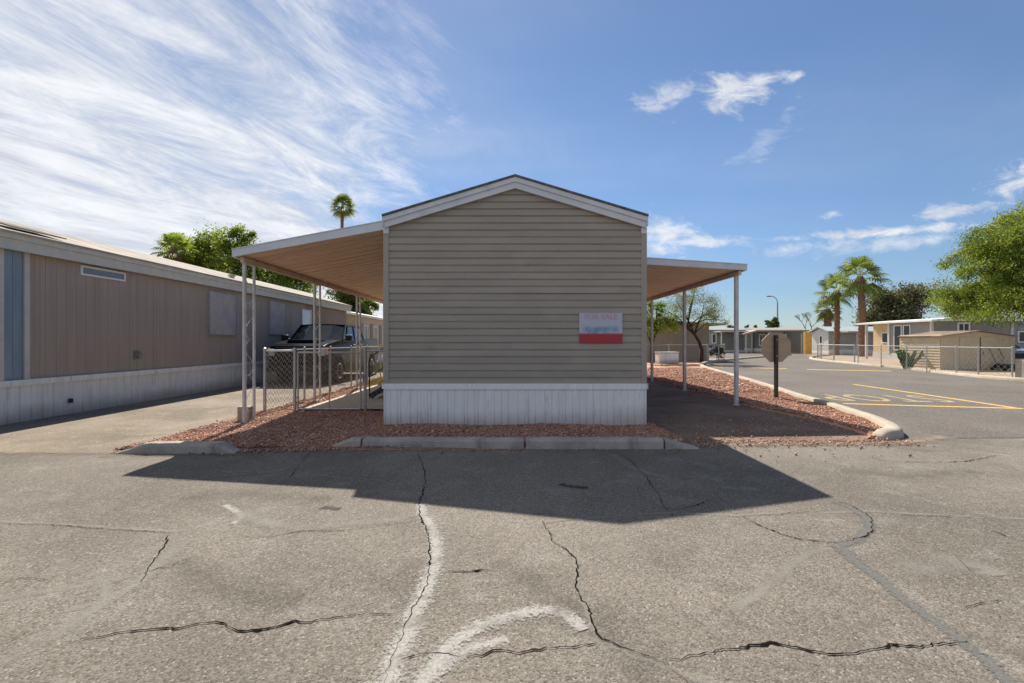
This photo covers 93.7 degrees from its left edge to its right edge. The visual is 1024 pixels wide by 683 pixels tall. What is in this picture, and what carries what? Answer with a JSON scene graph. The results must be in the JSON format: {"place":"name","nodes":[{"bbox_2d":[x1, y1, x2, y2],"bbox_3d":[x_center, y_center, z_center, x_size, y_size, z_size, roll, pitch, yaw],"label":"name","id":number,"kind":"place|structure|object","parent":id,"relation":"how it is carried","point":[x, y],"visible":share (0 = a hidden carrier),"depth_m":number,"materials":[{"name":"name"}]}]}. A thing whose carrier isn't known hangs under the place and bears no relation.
{"place":"outdoors","nodes":[
{"label":"outdoors","id":0,"kind":"place"},
{"bbox_2d":[0,363,382,452],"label":"driveway","id":1,"kind":"structure","parent":0,"point":[110,429],"depth_m":8.35,"materials":[{"name":"concrete"}]},
{"bbox_2d":[266,324,377,381],"bbox_3d":[-6.780,0.377,17.933,2.440,2.007,5.975,0,0,0],"label":"pickup truck","id":2,"kind":"object","parent":1,"relation":"on","point":[334,335],"visible":0.7,"depth_m":16.18,"materials":[{"name":"black paint"}]},
{"bbox_2d":[343,364,382,371],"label":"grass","id":3,"kind":"structure","parent":1,"relation":"on","point":[353,370],"depth_m":21.31,"materials":[{"name":"plant"}]},
{"bbox_2d":[266,379,382,410],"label":"gravel","id":4,"kind":"structure","parent":0,"point":[344,390],"depth_m":11.18,"materials":[{"name":"red gravel"}]},
{"bbox_2d":[369,348,383,397],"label":"porch steps","id":5,"kind":"structure","parent":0,"point":[379,390],"depth_m":11.18,"materials":[{"name":"metal"}]},
{"bbox_2d":[119,386,686,450],"bbox_3d":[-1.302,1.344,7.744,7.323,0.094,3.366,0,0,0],"label":"gravel","id":6,"kind":"structure","parent":0,"point":[311,421],"depth_m":7.24,"materials":[{"name":"red gravel"}]},
{"bbox_2d":[237,405,252,420],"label":"footing block","id":7,"kind":"structure","parent":6,"relation":"on","point":[249,413],"depth_m":8.17,"materials":[{"name":"concrete"}]},
{"bbox_2d":[263,347,296,411],"bbox_3d":[-4.491,0.748,9.280,0.653,1.265,0.074,0,0,0],"label":"chain link fence","id":8,"kind":"object","parent":6,"relation":"on","point":[265,350],"visible":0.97,"depth_m":9.26,"materials":[{"name":"metal"}]},
{"bbox_2d":[295,352,365,409],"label":"fence gate","id":9,"kind":"structure","parent":8,"relation":"attached to","point":[361,376],"depth_m":9.25,"materials":[{"name":"metal"}]},
{"bbox_2d":[231,220,382,422],"bbox_3d":[-3.309,-0.309,12.677,2.529,3.354,9.717,0,0,0],"label":"carport","id":10,"kind":"object","parent":6,"relation":"on","point":[348,260],"visible":0.65,"depth_m":8.87,"materials":[{"name":"white paint"}]},
{"bbox_2d":[266,345,380,407],"bbox_3d":[-4.845,0.748,13.613,0.068,1.265,8.629,0,0,-1],"label":"chain link fence","id":11,"kind":"object","parent":6,"relation":"on","point":[330,348],"visible":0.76,"depth_m":12.29,"materials":[{"name":"metal"}]},
{"bbox_2d":[305,384,383,408],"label":"patio slab","id":12,"kind":"structure","parent":6,"relation":"on","point":[351,402],"depth_m":10.60,"materials":[{"name":"concrete"}]},
{"bbox_2d":[331,437,363,446],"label":"kerb block","id":13,"kind":"structure","parent":6,"relation":"on","point":[353,441],"depth_m":6.18,"materials":[{"name":"concrete"}]},
{"bbox_2d":[354,376,382,385],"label":"grass","id":14,"kind":"structure","parent":6,"relation":"on","point":[372,381],"depth_m":15.18,"materials":[{"name":"plant"}]},
{"bbox_2d":[363,348,383,410],"bbox_3d":[-2.501,0.748,9.280,0.753,1.265,0.074,0,0,0],"label":"chain link fence","id":15,"kind":"object","parent":6,"relation":"on","point":[365,379],"visible":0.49,"depth_m":9.27,"materials":[{"name":"metal"}]},
{"bbox_2d":[362,437,523,448],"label":"kerb block","id":16,"kind":"structure","parent":6,"relation":"on","point":[488,442],"depth_m":6.18,"materials":[{"name":"concrete"}]},
{"bbox_2d":[526,437,663,448],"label":"kerb block","id":17,"kind":"structure","parent":6,"relation":"on","point":[594,442],"depth_m":6.16,"materials":[{"name":"concrete"}]},
{"bbox_2d":[0,438,1023,682],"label":"road","id":18,"kind":"structure","parent":0,"point":[660,586],"depth_m":3.00,"materials":[{"name":"grey asphalt"}]},
{"bbox_2d":[0,574,130,596],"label":"worn band","id":19,"kind":"object","parent":18,"relation":"on","point":[82,585],"visible":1,"depth_m":2.70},
{"bbox_2d":[55,558,113,612],"bbox_3d":[-2.497,1.378,2.791,0.884,0.001,0.240,0,0,43],"label":"worn band","id":20,"kind":"object","parent":18,"relation":"on","point":[105,593],"visible":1,"depth_m":2.60,"materials":[{"name":"white paint"}]},
{"bbox_2d":[56,540,187,635],"bbox_3d":[-2.193,1.378,2.644,0.262,0.001,1.497,0,0,-5],"label":"worn band","id":21,"kind":"object","parent":18,"relation":"on","point":[140,579],"visible":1,"depth_m":2.62,"materials":[{"name":"grey asphalt"}]},
{"bbox_2d":[10,518,237,532],"bbox_3d":[-3.092,1.377,3.608,1.976,0.001,0.333,0,0,0],"label":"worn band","id":22,"kind":"object","parent":18,"relation":"on","point":[153,530],"visible":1,"depth_m":3.54,"materials":[{"name":"asphalt"}]},
{"bbox_2d":[1,451,260,456],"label":"dust fringe","id":23,"kind":"object","parent":18,"relation":"on","point":[131,455],"visible":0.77,"depth_m":5.88,"materials":[{"name":"asphalt"}]},
{"bbox_2d":[114,441,240,454],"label":"kerb block","id":24,"kind":"structure","parent":18,"relation":"on","point":[180,447],"depth_m":5.88,"materials":[{"name":"concrete"}]},
{"bbox_2d":[222,504,242,523],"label":"repair band","id":25,"kind":"object","parent":18,"relation":"on","point":[228,507],"visible":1,"depth_m":3.89,"materials":[{"name":"paint"}]},
{"bbox_2d":[231,512,413,528],"bbox_3d":[-1.522,1.377,3.693,1.565,0.001,0.499,0,0,6],"label":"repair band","id":26,"kind":"object","parent":18,"relation":"on","point":[266,522],"visible":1,"depth_m":3.69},
{"bbox_2d":[320,506,340,509],"bbox_3d":[-1.497,1.378,3.969,0.201,0.001,0.145,0,0,17],"label":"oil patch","id":27,"kind":"object","parent":18,"relation":"on","point":[326,507],"visible":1,"depth_m":3.96,"materials":[{"name":"asphalt"}]},
{"bbox_2d":[368,504,445,682],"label":"repair band","id":28,"kind":"object","parent":18,"relation":"on","point":[392,669],"visible":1,"depth_m":2.46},
{"bbox_2d":[425,635,508,682],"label":"repair band","id":29,"kind":"object","parent":18,"relation":"on","point":[476,645],"visible":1,"depth_m":2.15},
{"bbox_2d":[403,605,590,682],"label":"repair band","id":30,"kind":"object","parent":18,"relation":"on","point":[434,666],"visible":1,"depth_m":2.27,"materials":[{"name":"white paint"}]},
{"bbox_2d":[9,451,1021,682],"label":"asphalt cracks","id":31,"kind":"object","parent":18,"relation":"on","point":[746,646],"visible":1,"depth_m":2.34,"materials":[{"name":"black asphalt"}]},
{"bbox_2d":[114,380,934,470],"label":"loose gravel","id":32,"kind":"structure","parent":18,"relation":"on","point":[761,443],"depth_m":6.47,"materials":[{"name":"red gravel"}]},
{"bbox_2d":[385,449,699,449],"bbox_3d":[0.052,1.376,6.116,4.705,0.001,0.138,0,0,0],"label":"dust fringe","id":33,"kind":"object","parent":18,"relation":"on","point":[509,449],"visible":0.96,"depth_m":6.12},
{"bbox_2d":[559,483,587,488],"bbox_3d":[0.580,1.378,4.569,0.328,0.001,0.176,0,0,25],"label":"oil patch","id":34,"kind":"object","parent":18,"relation":"on","point":[568,486],"visible":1,"depth_m":4.56,"materials":[{"name":"asphalt"}]},
{"bbox_2d":[566,547,713,682],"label":"crack","id":35,"kind":"object","parent":18,"relation":"on","point":[702,680],"visible":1,"depth_m":1.97,"materials":[{"name":"asphalt"}]},
{"bbox_2d":[662,437,698,448],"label":"kerb block","id":36,"kind":"structure","parent":18,"relation":"on","point":[670,444],"depth_m":6.16,"materials":[{"name":"concrete"}]},
{"bbox_2d":[612,454,760,490],"bbox_3d":[1.637,1.379,5.028,0.523,0.001,1.812,0,0,-39],"label":"worn band","id":37,"kind":"object","parent":18,"relation":"on","point":[744,487],"visible":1,"depth_m":4.53,"materials":[{"name":"asphalt"}]},
{"bbox_2d":[733,547,826,607],"bbox_3d":[1.612,1.379,2.855,1.269,0.001,0.152,0,0,-37],"label":"worn band","id":38,"kind":"object","parent":18,"relation":"on","point":[763,589],"visible":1,"depth_m":2.62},
{"bbox_2d":[695,436,945,445],"bbox_3d":[4.351,1.364,6.493,3.954,0.001,0.760,0,0,-8],"label":"dust fringe","id":39,"kind":"object","parent":18,"relation":"on","point":[940,437],"visible":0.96,"depth_m":6.42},
{"bbox_2d":[831,500,875,546],"bbox_3d":[2.600,1.377,3.647,0.304,0.001,1.126,0,0,32],"label":"sealed band","id":40,"kind":"object","parent":18,"relation":"on","point":[867,528],"visible":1,"depth_m":3.52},
{"bbox_2d":[745,511,1020,518],"bbox_3d":[2.910,1.378,3.831,2.377,0.001,0.212,0,0,2],"label":"worn band","id":41,"kind":"object","parent":18,"relation":"on","point":[841,512],"visible":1,"depth_m":3.85,"materials":[{"name":"asphalt"}]},
{"bbox_2d":[831,545,1015,682],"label":"sealed band","id":42,"kind":"object","parent":18,"relation":"on","point":[991,663],"visible":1,"depth_m":2.40,"materials":[{"name":"grey asphalt"}]},
{"bbox_2d":[926,564,1006,575],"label":"worn band","id":43,"kind":"object","parent":18,"relation":"on","point":[990,571],"visible":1,"depth_m":2.88,"materials":[{"name":"asphalt"}]},
{"bbox_2d":[0,0,1023,331],"label":"sky","id":44,"kind":"structure","parent":0,"point":[788,141],"materials":[{"name":"blue"}]},
{"bbox_2d":[307,354,815,410],"bbox_3d":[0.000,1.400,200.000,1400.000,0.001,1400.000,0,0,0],"label":"ground","id":45,"kind":"structure","parent":0,"point":[383,409],"depth_m":9.88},
{"bbox_2d":[149,232,200,264],"bbox_3d":[-18.704,-2.352,26.499,2.350,7.478,2.412,0,0,0],"label":"fan palm","id":46,"kind":"object","parent":45,"relation":"on","point":[174,252],"visible":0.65,"depth_m":26.30,"materials":[{"name":"green plant"}]},
{"bbox_2d":[0,219,352,424],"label":"mobile home","id":47,"kind":"object","parent":45,"relation":"on","point":[87,325],"visible":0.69,"depth_m":10.24,"materials":[{"name":"beige metal"}]},
{"bbox_2d":[80,265,125,281],"bbox_3d":[-8.402,-1.395,9.885,0.035,0.190,1.070,0,0,0],"label":"window","id":48,"kind":"structure","parent":47,"relation":"in","point":[84,270],"depth_m":9.84,"materials":[{"name":"grey glass"}]},
{"bbox_2d":[301,309,311,324],"bbox_3d":[-8.402,-0.935,19.650,0.035,0.730,0.900,0,0,0],"label":"window","id":49,"kind":"structure","parent":47,"relation":"in","point":[306,315],"depth_m":19.63,"materials":[{"name":"glass"}]},
{"bbox_2d":[154,222,232,272],"bbox_3d":[-18.996,-2.903,28.977,4.632,8.577,4.977,0,0,27],"label":"leafy tree","id":50,"kind":"object","parent":45,"relation":"on","point":[203,245],"visible":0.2,"depth_m":28.52,"materials":[{"name":"green plant"}]},
{"bbox_2d":[202,223,270,281],"bbox_3d":[-16.257,-2.768,28.057,4.218,8.309,4.188,0,0,0],"label":"leafy tree","id":51,"kind":"object","parent":45,"relation":"on","point":[223,245],"visible":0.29,"depth_m":27.40,"materials":[{"name":"green plant"}]},
{"bbox_2d":[256,270,318,294],"bbox_3d":[-13.954,-2.319,29.623,4.651,7.414,5.597,0,0,-20],"label":"leafy tree","id":52,"kind":"object","parent":45,"relation":"on","point":[275,278],"visible":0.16,"depth_m":28.69,"materials":[{"name":"green plant"}]},
{"bbox_2d":[328,193,356,227],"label":"fan palm","id":53,"kind":"object","parent":45,"relation":"on","point":[341,211],"visible":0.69,"depth_m":59.77,"materials":[{"name":"green plant"}]},
{"bbox_2d":[321,287,371,314],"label":"leafy tree","id":54,"kind":"object","parent":45,"relation":"on","point":[345,298],"visible":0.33,"depth_m":41.22,"materials":[{"name":"green plant"}]},
{"bbox_2d":[346,311,382,363],"bbox_3d":[-10.375,-0.270,30.800,4.550,3.300,10.900,0,0,0],"label":"mobile home","id":55,"kind":"object","parent":45,"relation":"on","point":[371,327],"visible":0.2,"depth_m":28.30,"materials":[{"name":"beige"}]},
{"bbox_2d":[363,325,366,338],"bbox_3d":[-8.328,-0.370,27.275,0.035,1.100,0.650,0,0,0],"label":"window","id":56,"kind":"structure","parent":55,"relation":"in","point":[364,326],"depth_m":27.26,"materials":[{"name":"grey glass"}]},
{"bbox_2d":[373,326,376,338],"bbox_3d":[-8.328,-0.370,29.175,0.035,1.100,0.650,0,0,0],"label":"window","id":57,"kind":"structure","parent":55,"relation":"in","point":[374,327],"depth_m":29.15,"materials":[{"name":"grey glass"}]},
{"bbox_2d":[358,298,380,315],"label":"leafy tree","id":58,"kind":"object","parent":45,"relation":"on","point":[374,304],"visible":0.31,"depth_m":44.89,"materials":[{"name":"green plant"}]},
{"bbox_2d":[382,174,648,424],"bbox_3d":[0.050,-0.648,15.995,4.356,4.057,16.650,0,0,0],"label":"mobile home","id":59,"kind":"object","parent":45,"relation":"on","point":[493,289],"visible":0.99,"depth_m":7.80,"materials":[{"name":"beige plastic"}]},
{"bbox_2d":[579,313,621,342],"bbox_3d":[1.440,-0.220,7.783,0.700,0.490,0.010,0,0,0],"label":"sale placard","id":60,"kind":"object","parent":59,"relation":"attached to","point":[600,327],"visible":1,"depth_m":7.78,"materials":[{"name":"white plastic"}]},
{"bbox_2d":[647,321,724,360],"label":"tan building","id":61,"kind":"structure","parent":45,"relation":"on","point":[662,340],"depth_m":33.50,"materials":[{"name":"beige metal"}]},
{"bbox_2d":[708,344,724,360],"bbox_3d":[14.573,0.772,33.819,0.394,1.215,5.645,0,0,34],"label":"chain link fence","id":62,"kind":"object","parent":45,"relation":"on","point":[718,348],"visible":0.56,"depth_m":32.97,"materials":[{"name":"metal"}]},
{"bbox_2d":[709,345,725,359],"bbox_3d":[14.560,0.768,34.232,1.322,1.145,1.342,0,0,38],"label":"shrub","id":63,"kind":"object","parent":45,"relation":"on","point":[716,350],"visible":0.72,"depth_m":34.21,"materials":[{"name":"green plant"}]},
{"bbox_2d":[765,317,781,327],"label":"leafy tree","id":64,"kind":"object","parent":45,"relation":"on","point":[773,322],"visible":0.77,"depth_m":65.61,"materials":[{"name":"green plant"}]},
{"bbox_2d":[794,312,823,331],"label":"bare tree","id":65,"kind":"object","parent":45,"relation":"on","point":[797,317],"visible":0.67,"depth_m":62.18,"materials":[{"name":"grey plant"}]},
{"bbox_2d":[858,344,1012,376],"bbox_3d":[19.054,0.772,22.770,0.326,1.215,11.906,0,0,14],"label":"chain link fence","id":66,"kind":"object","parent":45,"relation":"on","point":[977,358],"visible":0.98,"depth_m":20.26,"materials":[{"name":"metal"}]},
{"bbox_2d":[647,367,779,392],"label":"gravel","id":67,"kind":"structure","parent":0,"point":[713,381],"depth_m":16.11,"materials":[{"name":"red gravel"}]},
{"bbox_2d":[646,380,874,445],"bbox_3d":[3.725,1.368,11.900,3.250,0.001,11.200,0,0,0],"label":"carport pad","id":68,"kind":"object","parent":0,"point":[664,402],"visible":0.69,"depth_m":8.21,"materials":[{"name":"grey concrete"}]},
{"bbox_2d":[647,257,746,405],"bbox_3d":[3.577,-0.211,15.152,2.654,3.159,10.327,0,0,0],"label":"carport","id":69,"kind":"object","parent":68,"relation":"on","point":[666,277],"visible":0.54,"depth_m":10.82,"materials":[{"name":"white paint"}]},
{"bbox_2d":[709,353,812,357],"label":"cross street","id":70,"kind":"structure","parent":0,"point":[729,355],"depth_m":51.10,"materials":[{"name":"asphalt"}]},
{"bbox_2d":[709,328,752,352],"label":"mobile home","id":71,"kind":"object","parent":70,"relation":"on","point":[725,336],"visible":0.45,"depth_m":59.95,"materials":[{"name":"grey"}]},
{"bbox_2d":[712,333,716,343],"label":"window","id":72,"kind":"structure","parent":71,"relation":"in","point":[713,334],"depth_m":59.93,"materials":[{"name":"grey glass"}]},
{"bbox_2d":[739,328,808,352],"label":"mobile home","id":73,"kind":"object","parent":70,"relation":"on","point":[794,336],"visible":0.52,"depth_m":59.34,"materials":[{"name":"grey"}]},
{"bbox_2d":[759,334,765,345],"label":"window","id":74,"kind":"structure","parent":73,"relation":"in","point":[761,336],"depth_m":59.32,"materials":[{"name":"grey glass"}]},
{"bbox_2d":[803,332,811,353],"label":"storage shed","id":75,"kind":"structure","parent":70,"relation":"on","point":[807,342],"depth_m":54.00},
{"bbox_2d":[811,298,842,326],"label":"fan palm","id":76,"kind":"object","parent":70,"relation":"on","point":[826,316],"visible":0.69,"depth_m":56.68,"materials":[{"name":"green plant"}]},
{"bbox_2d":[849,278,950,326],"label":"leafy tree","id":77,"kind":"object","parent":70,"relation":"on","point":[903,303],"visible":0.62,"depth_m":55.86,"materials":[{"name":"green plant"}]},
{"bbox_2d":[647,361,881,438],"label":"gravel verge","id":78,"kind":"structure","parent":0,"point":[694,364],"depth_m":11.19,"materials":[{"name":"red gravel"}]},
{"bbox_2d":[647,298,681,362],"bbox_3d":[8.542,-0.671,29.590,3.129,4.102,4.180,0,0,39],"label":"leafy tree","id":79,"kind":"object","parent":78,"relation":"on","point":[658,324],"visible":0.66,"depth_m":29.37,"materials":[{"name":"green plant"}]},
{"bbox_2d":[655,352,678,362],"bbox_3d":[9.550,0.985,29.600,1.260,0.690,0.860,0,0,0],"label":"utility box","id":80,"kind":"object","parent":78,"relation":"on","point":[666,357],"visible":0.99,"depth_m":29.20,"materials":[{"name":"white metal"}]},
{"bbox_2d":[654,344,707,361],"bbox_3d":[10.399,0.772,31.100,4.497,1.215,0.298,0,0,0],"label":"chain link fence","id":81,"kind":"object","parent":78,"relation":"on","point":[706,345],"visible":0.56,"depth_m":31.18,"materials":[{"name":"metal"}]},
{"bbox_2d":[650,286,730,362],"bbox_3d":[11.252,-1.306,30.320,5.571,5.279,3.701,0,0,0],"label":"mesquite tree","id":82,"kind":"object","parent":78,"relation":"on","point":[711,315],"visible":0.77,"depth_m":30.31,"materials":[{"name":"green plant"}]},
{"bbox_2d":[761,332,790,397],"bbox_3d":[6.181,0.584,11.197,0.693,1.591,0.095,0,0,0],"label":"stop sign","id":83,"kind":"object","parent":78,"relation":"on","point":[775,347],"visible":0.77,"depth_m":11.23,"materials":[{"name":"metal"}]},
{"bbox_2d":[705,355,1023,439],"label":"street","id":84,"kind":"structure","parent":0,"point":[930,420],"depth_m":12.95,"materials":[{"name":"grey asphalt"}]},
{"bbox_2d":[700,354,903,440],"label":"kerb","id":85,"kind":"structure","parent":84,"relation":"on","point":[891,430],"depth_m":8.85,"materials":[{"name":"concrete"}]},
{"bbox_2d":[807,369,871,370],"bbox_3d":[16.052,1.374,22.949,3.372,0.001,0.424,0,0,23],"label":"street line","id":86,"kind":"object","parent":84,"relation":"on","point":[850,370],"visible":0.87,"depth_m":22.74,"materials":[{"name":"yellow paint"}]},
{"bbox_2d":[824,394,953,401],"bbox_3d":[8.924,1.373,11.671,2.570,0.001,1.400,0,0,8],"label":"stop lettering","id":87,"kind":"object","parent":84,"relation":"on","point":[884,399],"visible":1,"depth_m":11.36,"materials":[{"name":"paint"}]},
{"bbox_2d":[843,403,1023,408],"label":"street line","id":88,"kind":"object","parent":84,"relation":"on","point":[935,406],"visible":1,"depth_m":10.15,"materials":[{"name":"yellow paint"}]},
{"bbox_2d":[853,384,1015,407],"bbox_3d":[10.702,1.373,12.673,0.182,0.001,5.478,0,0,6],"label":"street line","id":89,"kind":"object","parent":84,"relation":"on","point":[943,397],"visible":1,"depth_m":11.77,"materials":[{"name":"yellow paint"}]},
{"bbox_2d":[1015,360,1023,377],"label":"block pillar","id":90,"kind":"structure","parent":84,"relation":"on","point":[1019,368],"depth_m":16.79,"materials":[{"name":"concrete"}]},
{"bbox_2d":[815,355,1014,376],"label":"yard","id":91,"kind":"structure","parent":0,"point":[988,372],"depth_m":30.86,"materials":[{"name":"beige gravel"}]},
{"bbox_2d":[812,272,854,354],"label":"fan palm","id":92,"kind":"object","parent":91,"relation":"on","point":[835,296],"visible":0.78,"depth_m":46.80,"materials":[{"name":"green plant"}]},
{"bbox_2d":[817,344,854,361],"bbox_3d":[22.282,0.772,33.565,0.460,1.215,9.755,0,0,21],"label":"chain link fence","id":93,"kind":"object","parent":91,"relation":"on","point":[834,351],"visible":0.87,"depth_m":32.19,"materials":[{"name":"metal"}]},
{"bbox_2d":[808,327,872,354],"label":"mobile home","id":94,"kind":"object","parent":91,"relation":"on","point":[825,335],"visible":0.37,"depth_m":49.00,"materials":[{"name":"metal"}]},
{"bbox_2d":[819,336,822,343],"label":"window","id":95,"kind":"structure","parent":94,"relation":"in","point":[820,337],"depth_m":50.13,"materials":[{"name":"grey glass"}]},
{"bbox_2d":[830,256,890,356],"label":"fan palm","id":96,"kind":"object","parent":91,"relation":"on","point":[861,286],"visible":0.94,"depth_m":42.74,"materials":[{"name":"green plant"}]},
{"bbox_2d":[895,349,923,368],"bbox_3d":[19.899,0.882,23.904,1.182,1.018,0.904,0,0,0],"label":"prickly pear","id":97,"kind":"object","parent":91,"relation":"on","point":[900,356],"visible":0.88,"depth_m":23.91,"materials":[{"name":"green plant"}]},
{"bbox_2d":[809,355,1023,380],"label":"kerb","id":98,"kind":"structure","parent":91,"relation":"on","point":[962,374],"depth_m":21.08,"materials":[{"name":"concrete"}]},
{"bbox_2d":[856,317,1020,359],"bbox_3d":[30.660,-0.145,35.200,5.880,3.050,7.000,0,0,0],"label":"mobile home","id":99,"kind":"object","parent":91,"relation":"on","point":[888,333],"visible":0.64,"depth_m":33.94,"materials":[{"name":"beige"}]},
{"bbox_2d":[881,332,886,342],"bbox_3d":[28.872,-0.295,37.100,0.035,0.850,0.800,0,0,0],"label":"window","id":100,"kind":"structure","parent":99,"relation":"in","point":[883,334],"depth_m":37.24,"materials":[{"name":"grey glass"}]},
{"bbox_2d":[894,325,901,349],"bbox_3d":[27.922,-0.270,34.750,0.035,1.800,0.700,0,0,0],"label":"door","id":101,"kind":"structure","parent":99,"relation":"in","point":[897,328],"depth_m":34.77,"materials":[{"name":"white glass"}]},
{"bbox_2d":[903,325,910,334],"bbox_3d":[27.922,-0.270,33.950,0.035,1.800,0.600,0,0,0],"label":"window","id":102,"kind":"structure","parent":99,"relation":"in","point":[906,328],"depth_m":33.95,"materials":[{"name":"grey glass"}]},
{"bbox_2d":[957,322,969,330],"bbox_3d":[30.083,-0.950,31.970,0.833,0.633,0.050,0,0,0],"label":"window","id":103,"kind":"structure","parent":99,"relation":"in","point":[961,326],"depth_m":31.96,"materials":[{"name":"white glass"}]},
{"bbox_2d":[898,330,1017,369],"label":"garden shed","id":104,"kind":"structure","parent":91,"relation":"on","point":[969,338],"depth_m":22.90,"materials":[{"name":"beige metal"}]},
{"bbox_2d":[960,337,979,368],"bbox_3d":[21.810,0.550,22.870,0.920,1.500,0.031,0,0,0],"label":"door","id":105,"kind":"structure","parent":104,"relation":"in","point":[964,341],"depth_m":22.85,"materials":[{"name":"beige metal"}]},
{"bbox_2d":[981,337,996,368],"bbox_3d":[22.715,0.550,22.858,0.770,1.500,0.056,0,0,0],"label":"door","id":106,"kind":"structure","parent":104,"relation":"in","point":[985,341],"depth_m":22.85,"materials":[{"name":"beige metal"}]},
{"bbox_2d":[920,199,1023,329],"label":"shade tree","id":107,"kind":"object","parent":91,"relation":"on","point":[998,288],"visible":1,"depth_m":23.52,"materials":[{"name":"green plant"}]},
{"bbox_2d":[1014,319,1023,348],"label":"mobile home","id":108,"kind":"object","parent":91,"relation":"on","point":[1019,338],"visible":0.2,"depth_m":37.98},
{"bbox_2d":[1018,331,1023,342],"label":"window","id":109,"kind":"structure","parent":108,"relation":"in","point":[1020,333],"depth_m":37.95,"materials":[{"name":"grey glass"}]},
{"bbox_2d":[1015,344,1023,359],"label":"parked car","id":110,"kind":"object","parent":91,"relation":"on","point":[1019,352],"visible":0.09,"depth_m":25.41,"materials":[{"name":"blue metal"}]},
{"bbox_2d":[989,348,1014,370],"bbox_3d":[22.933,0.811,22.393,0.693,1.078,0.740,0,0,0],"label":"lawn mower","id":111,"kind":"object","parent":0,"point":[1005,363],"visible":0.73,"depth_m":22.27,"materials":[{"name":"black metal"}]}
]}

